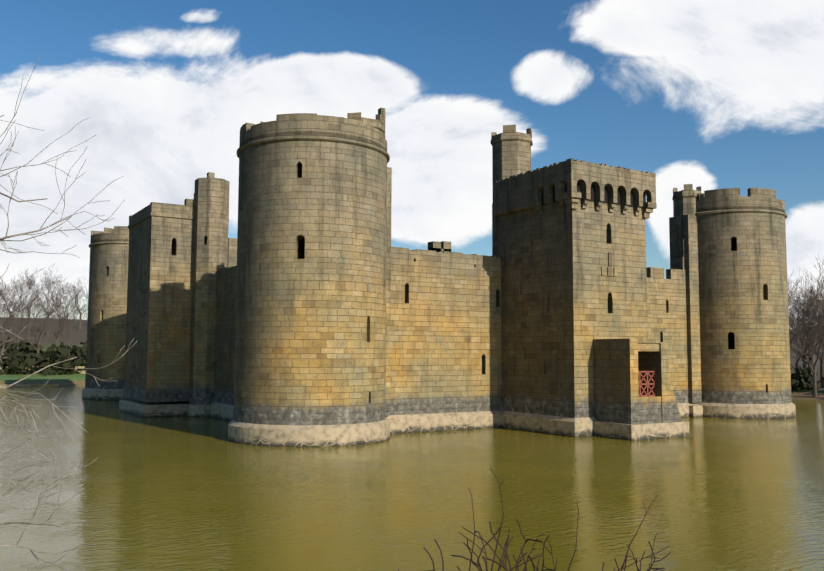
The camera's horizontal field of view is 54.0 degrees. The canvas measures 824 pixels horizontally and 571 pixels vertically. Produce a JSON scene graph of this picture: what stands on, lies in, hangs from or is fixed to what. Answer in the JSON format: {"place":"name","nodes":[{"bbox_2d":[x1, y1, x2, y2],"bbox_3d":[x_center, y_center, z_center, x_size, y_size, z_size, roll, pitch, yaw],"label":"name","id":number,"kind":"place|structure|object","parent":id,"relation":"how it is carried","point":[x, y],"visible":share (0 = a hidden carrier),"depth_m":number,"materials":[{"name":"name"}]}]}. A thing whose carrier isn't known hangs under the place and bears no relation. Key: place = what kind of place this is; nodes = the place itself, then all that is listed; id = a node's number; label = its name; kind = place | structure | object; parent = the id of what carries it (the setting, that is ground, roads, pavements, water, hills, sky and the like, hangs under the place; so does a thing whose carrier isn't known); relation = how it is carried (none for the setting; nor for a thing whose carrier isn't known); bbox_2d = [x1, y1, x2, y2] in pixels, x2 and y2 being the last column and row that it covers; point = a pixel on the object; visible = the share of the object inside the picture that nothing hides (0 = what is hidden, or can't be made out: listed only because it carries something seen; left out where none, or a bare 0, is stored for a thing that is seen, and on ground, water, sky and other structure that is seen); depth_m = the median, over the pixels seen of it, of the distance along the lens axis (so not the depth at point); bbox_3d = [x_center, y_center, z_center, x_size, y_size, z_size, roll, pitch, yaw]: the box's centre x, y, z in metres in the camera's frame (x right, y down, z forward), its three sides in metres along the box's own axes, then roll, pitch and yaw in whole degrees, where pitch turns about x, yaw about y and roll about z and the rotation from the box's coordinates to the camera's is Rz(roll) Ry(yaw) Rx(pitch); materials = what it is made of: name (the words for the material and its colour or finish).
{"place":"outdoors","nodes":[
{"label":"outdoors","id":0,"kind":"place"},
{"bbox_2d":[0,386,823,570],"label":"moat water","id":1,"kind":"structure","parent":0,"point":[177,493],"depth_m":28.71,"materials":[{"name":"green liquid"}]},
{"bbox_2d":[82,226,128,399],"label":"tower","id":2,"kind":"structure","parent":1,"relation":"in","point":[107,300],"depth_m":86.31,"materials":[{"name":"stone"}]},
{"bbox_2d":[119,172,229,416],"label":"tower","id":3,"kind":"structure","parent":1,"relation":"in","point":[177,256],"depth_m":64.91,"materials":[{"name":"stone"}]},
{"bbox_2d":[210,238,236,420],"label":"wall","id":4,"kind":"structure","parent":1,"relation":"in","point":[222,405],"depth_m":62.51,"materials":[{"name":"stone"}]},
{"bbox_2d":[228,108,395,446],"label":"tower","id":5,"kind":"structure","parent":1,"relation":"in","point":[313,328],"depth_m":45.23,"materials":[{"name":"stone"}]},
{"bbox_2d":[385,241,503,433],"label":"wall","id":6,"kind":"structure","parent":1,"relation":"in","point":[445,365],"depth_m":53.82,"materials":[{"name":"stone"}]},
{"bbox_2d":[492,191,688,440],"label":"gatehouse tower","id":7,"kind":"structure","parent":1,"relation":"in","point":[578,351],"depth_m":51.70,"materials":[{"name":"stone"}]},
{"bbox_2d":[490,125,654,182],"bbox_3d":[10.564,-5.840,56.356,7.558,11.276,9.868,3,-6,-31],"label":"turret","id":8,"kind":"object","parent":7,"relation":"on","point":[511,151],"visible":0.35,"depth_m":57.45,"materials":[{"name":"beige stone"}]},
{"bbox_2d":[493,160,655,215],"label":"parapet","id":9,"kind":"structure","parent":7,"relation":"attached to","point":[590,181],"depth_m":52.72,"materials":[{"name":"beige stone"}]},
{"bbox_2d":[638,371,655,396],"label":"lattice gate","id":10,"kind":"structure","parent":7,"relation":"attached to","point":[647,381],"depth_m":49.50,"materials":[{"name":"red wood"}]},
{"bbox_2d":[646,267,697,417],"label":"wall","id":11,"kind":"structure","parent":1,"relation":"in","point":[666,312],"depth_m":65.36,"materials":[{"name":"stone"}]},
{"bbox_2d":[669,184,795,418],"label":"tower","id":12,"kind":"structure","parent":1,"relation":"in","point":[728,254],"depth_m":65.62,"materials":[{"name":"stone"}]},
{"bbox_2d":[0,317,823,399],"bbox_3d":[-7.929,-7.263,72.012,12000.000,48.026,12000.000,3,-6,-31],"label":"ground","id":13,"kind":"structure","parent":0,"point":[70,380],"depth_m":217.79,"materials":[{"name":"green plant"}]},
{"bbox_2d":[0,289,35,328],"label":"bare tree","id":14,"kind":"object","parent":13,"relation":"on","point":[1,298],"visible":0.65,"depth_m":206.72,"materials":[{"name":"plant"}]},
{"bbox_2d":[0,269,38,329],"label":"bare tree","id":15,"kind":"object","parent":13,"relation":"on","point":[15,294],"visible":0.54,"depth_m":250.85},
{"bbox_2d":[0,289,42,355],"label":"bare tree","id":16,"kind":"object","parent":13,"relation":"on","point":[12,315],"visible":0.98,"depth_m":143.04,"materials":[{"name":"plant"}]},
{"bbox_2d":[0,284,60,348],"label":"bare tree","id":17,"kind":"object","parent":13,"relation":"on","point":[17,338],"visible":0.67,"depth_m":170.94,"materials":[{"name":"plant"}]},
{"bbox_2d":[0,264,66,340],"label":"bare tree","id":18,"kind":"object","parent":13,"relation":"on","point":[37,293],"visible":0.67,"depth_m":225.58,"materials":[{"name":"brown plant"}]},
{"bbox_2d":[1,294,69,352],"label":"bare tree","id":19,"kind":"object","parent":13,"relation":"on","point":[51,319],"visible":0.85,"depth_m":153.56,"materials":[{"name":"grey plant"}]},
{"bbox_2d":[8,283,75,346],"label":"bare tree","id":20,"kind":"object","parent":13,"relation":"on","point":[36,338],"visible":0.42,"depth_m":194.62,"materials":[{"name":"plant"}]},
{"bbox_2d":[0,366,85,386],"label":"grass bank","id":21,"kind":"structure","parent":13,"relation":"on","point":[40,385],"depth_m":115.53,"materials":[{"name":"green plant"}]},
{"bbox_2d":[17,270,77,334],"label":"bare tree","id":22,"kind":"object","parent":13,"relation":"on","point":[67,288],"visible":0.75,"depth_m":244.60,"materials":[{"name":"plant"}]},
{"bbox_2d":[29,284,84,350],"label":"bare tree","id":23,"kind":"object","parent":13,"relation":"on","point":[72,320],"visible":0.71,"depth_m":183.92,"materials":[{"name":"plant"}]},
{"bbox_2d":[34,286,87,357],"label":"bare tree","id":24,"kind":"object","parent":13,"relation":"on","point":[68,337],"visible":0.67,"depth_m":161.53,"materials":[{"name":"grey plant"}]},
{"bbox_2d":[36,286,86,337],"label":"bare tree","id":25,"kind":"object","parent":13,"relation":"on","point":[70,299],"visible":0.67,"depth_m":239.87,"materials":[{"name":"grey plant"}]},
{"bbox_2d":[0,55,137,570],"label":"tree","id":26,"kind":"object","parent":13,"relation":"on","point":[3,240],"visible":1,"depth_m":5.96,"materials":[{"name":"grey plant"}]},
{"bbox_2d":[50,278,87,329],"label":"bare tree","id":27,"kind":"object","parent":13,"relation":"on","point":[80,319],"visible":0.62,"depth_m":267.76,"materials":[{"name":"plant"}]},
{"bbox_2d":[0,335,823,390],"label":"scrub bush","id":28,"kind":"object","parent":13,"relation":"on","point":[19,359],"visible":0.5,"depth_m":135.10,"materials":[{"name":"green plant"}]},
{"bbox_2d":[371,467,670,570],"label":"bare shrub","id":29,"kind":"object","parent":13,"relation":"on","point":[506,557],"visible":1,"depth_m":2.39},
{"bbox_2d":[787,279,802,313],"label":"bare tree","id":30,"kind":"object","parent":13,"relation":"on","point":[794,291],"visible":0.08,"depth_m":153.17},
{"bbox_2d":[789,268,817,340],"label":"bare tree","id":31,"kind":"object","parent":13,"relation":"on","point":[803,295],"visible":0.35,"depth_m":113.63,"materials":[{"name":"brown plant"}]},
{"bbox_2d":[788,292,821,373],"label":"bare tree","id":32,"kind":"object","parent":13,"relation":"on","point":[810,362],"visible":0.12,"depth_m":117.27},
{"bbox_2d":[787,269,823,366],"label":"bare tree","id":33,"kind":"object","parent":13,"relation":"on","point":[812,360],"visible":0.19,"depth_m":143.56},
{"bbox_2d":[788,303,823,378],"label":"bare tree","id":34,"kind":"object","parent":13,"relation":"on","point":[796,363],"visible":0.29,"depth_m":96.48,"materials":[{"name":"wood"}]},
{"bbox_2d":[788,275,823,343],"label":"bare tree","id":35,"kind":"object","parent":13,"relation":"on","point":[799,300],"visible":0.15,"depth_m":130.25,"materials":[{"name":"brown plant"}]},
{"bbox_2d":[789,302,823,397],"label":"bare tree","id":36,"kind":"object","parent":13,"relation":"on","point":[814,367],"visible":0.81,"depth_m":91.38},
{"bbox_2d":[789,300,823,387],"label":"bare tree","id":37,"kind":"object","parent":13,"relation":"on","point":[821,369],"visible":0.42,"depth_m":100.70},
{"bbox_2d":[789,270,823,368],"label":"bare tree","id":38,"kind":"object","parent":13,"relation":"on","point":[804,363],"visible":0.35,"depth_m":108.44,"materials":[{"name":"plant"}]},
{"bbox_2d":[789,253,823,337],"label":"bare tree","id":39,"kind":"object","parent":13,"relation":"on","point":[806,289],"visible":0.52,"depth_m":125.32,"materials":[{"name":"brown plant"}]},
{"bbox_2d":[789,313,823,359],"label":"bare tree","id":40,"kind":"object","parent":13,"relation":"on","point":[821,356],"visible":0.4,"depth_m":97.45,"materials":[{"name":"grey wood"}]},
{"bbox_2d":[794,276,823,351],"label":"bare tree","id":41,"kind":"object","parent":13,"relation":"on","point":[820,301],"visible":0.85,"depth_m":93.82,"materials":[{"name":"plant"}]},
{"bbox_2d":[799,285,823,318],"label":"bare tree","id":42,"kind":"object","parent":13,"relation":"on","point":[814,303],"visible":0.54,"depth_m":100.67,"materials":[{"name":"plant"}]},
{"bbox_2d":[0,0,823,324],"label":"sky","id":43,"kind":"structure","parent":0,"point":[707,94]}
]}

